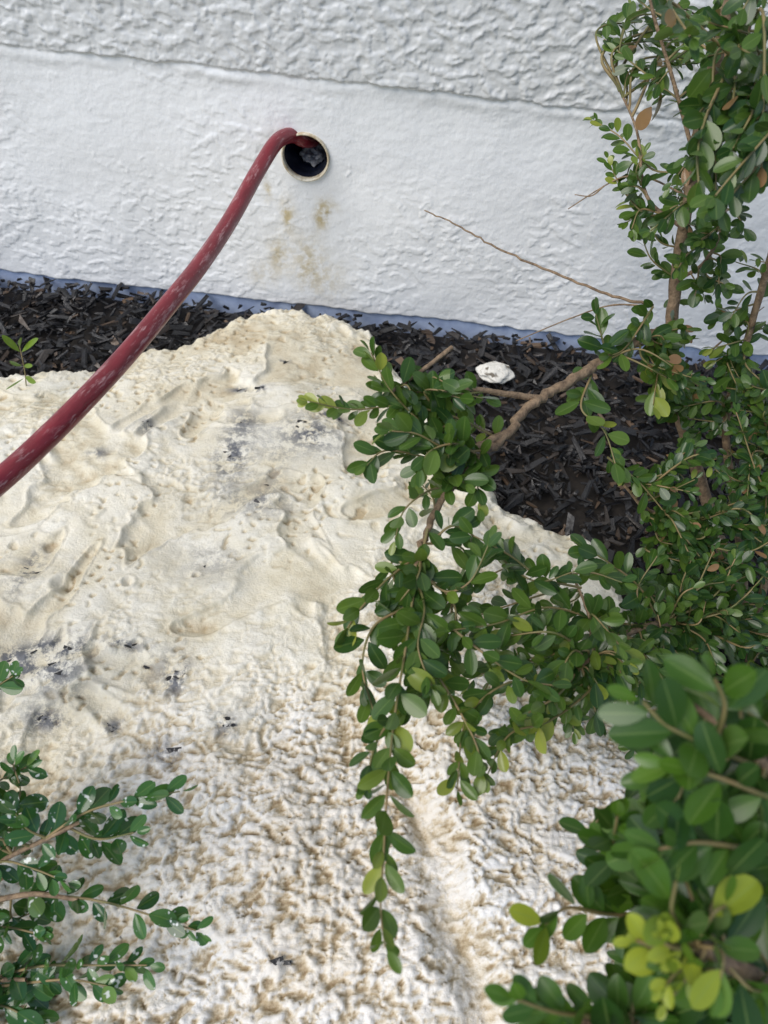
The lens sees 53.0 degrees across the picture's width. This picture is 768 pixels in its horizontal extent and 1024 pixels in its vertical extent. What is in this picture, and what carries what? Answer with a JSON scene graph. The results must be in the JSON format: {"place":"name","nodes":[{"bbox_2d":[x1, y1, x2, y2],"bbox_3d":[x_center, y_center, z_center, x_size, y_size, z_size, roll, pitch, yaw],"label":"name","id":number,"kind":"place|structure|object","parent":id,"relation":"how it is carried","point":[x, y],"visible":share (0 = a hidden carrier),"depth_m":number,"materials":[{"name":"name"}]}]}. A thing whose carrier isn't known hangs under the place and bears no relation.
{"place":"outdoors","nodes":[
{"label":"outdoors","id":0,"kind":"place"},
{"bbox_2d":[0,277,767,965],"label":"ground","id":1,"kind":"structure","parent":0,"point":[548,501],"depth_m":1.55,"materials":[{"name":"wood"}]},
{"bbox_2d":[2,335,37,389],"bbox_3d":[-0.615,-0.229,1.343,0.063,0.168,0.099,-8,52,-12],"label":"weed seedling","id":2,"kind":"object","parent":1,"relation":"on","point":[9,342],"visible":0.93,"depth_m":1.30,"materials":[{"name":"green plant"}]},
{"bbox_2d":[0,660,212,1023],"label":"wet boxwood shrub","id":3,"kind":"object","parent":1,"relation":"on","point":[41,905],"visible":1,"depth_m":0.75,"materials":[{"name":"green plant"}]},
{"bbox_2d":[0,127,319,496],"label":"red hose","id":4,"kind":"object","parent":1,"relation":"on","point":[48,435],"visible":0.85,"depth_m":1.00,"materials":[{"name":"rubber"}]},
{"bbox_2d":[0,309,655,1023],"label":"foam spill","id":5,"kind":"object","parent":1,"relation":"on","point":[120,523],"visible":0.66,"depth_m":0.99,"materials":[{"name":"beige plastic"}]},
{"bbox_2d":[0,0,767,372],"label":"stucco wall","id":6,"kind":"structure","parent":1,"relation":"on","point":[136,136],"depth_m":1.41,"materials":[{"name":"paint"}]},
{"bbox_2d":[281,132,329,181],"bbox_3d":[-0.133,-0.746,1.490,0.089,0.089,0.267,6,50,0],"label":"wall pipe sleeve","id":7,"kind":"object","parent":6,"relation":"attached to","point":[296,166],"depth_m":1.44,"materials":[{"name":"plastic"}]},
{"bbox_2d":[299,145,326,166],"bbox_3d":[-0.135,-0.685,1.474,0.050,0.033,0.069,19,51,11],"label":"foam residue","id":8,"kind":"object","parent":7,"relation":"on","point":[315,156],"visible":0.77,"depth_m":1.46},
{"bbox_2d":[476,361,514,383],"bbox_3d":[0.224,-0.279,1.547,0.070,0.037,0.059,-10,52,-14],"label":"dried foam clump","id":9,"kind":"object","parent":1,"relation":"on","point":[495,372],"visible":1,"depth_m":1.53,"materials":[{"name":"white plastic"}]},
{"bbox_2d":[296,0,767,973],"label":"boxwood shrub","id":10,"kind":"object","parent":1,"relation":"on","point":[696,606],"visible":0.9,"depth_m":0.84,"materials":[{"name":"green plant"}]},
{"bbox_2d":[484,640,767,1023],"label":"foreground boxwood shrub","id":11,"kind":"object","parent":1,"relation":"on","point":[676,837],"visible":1,"depth_m":0.41,"materials":[{"name":"green plant"}]}
]}

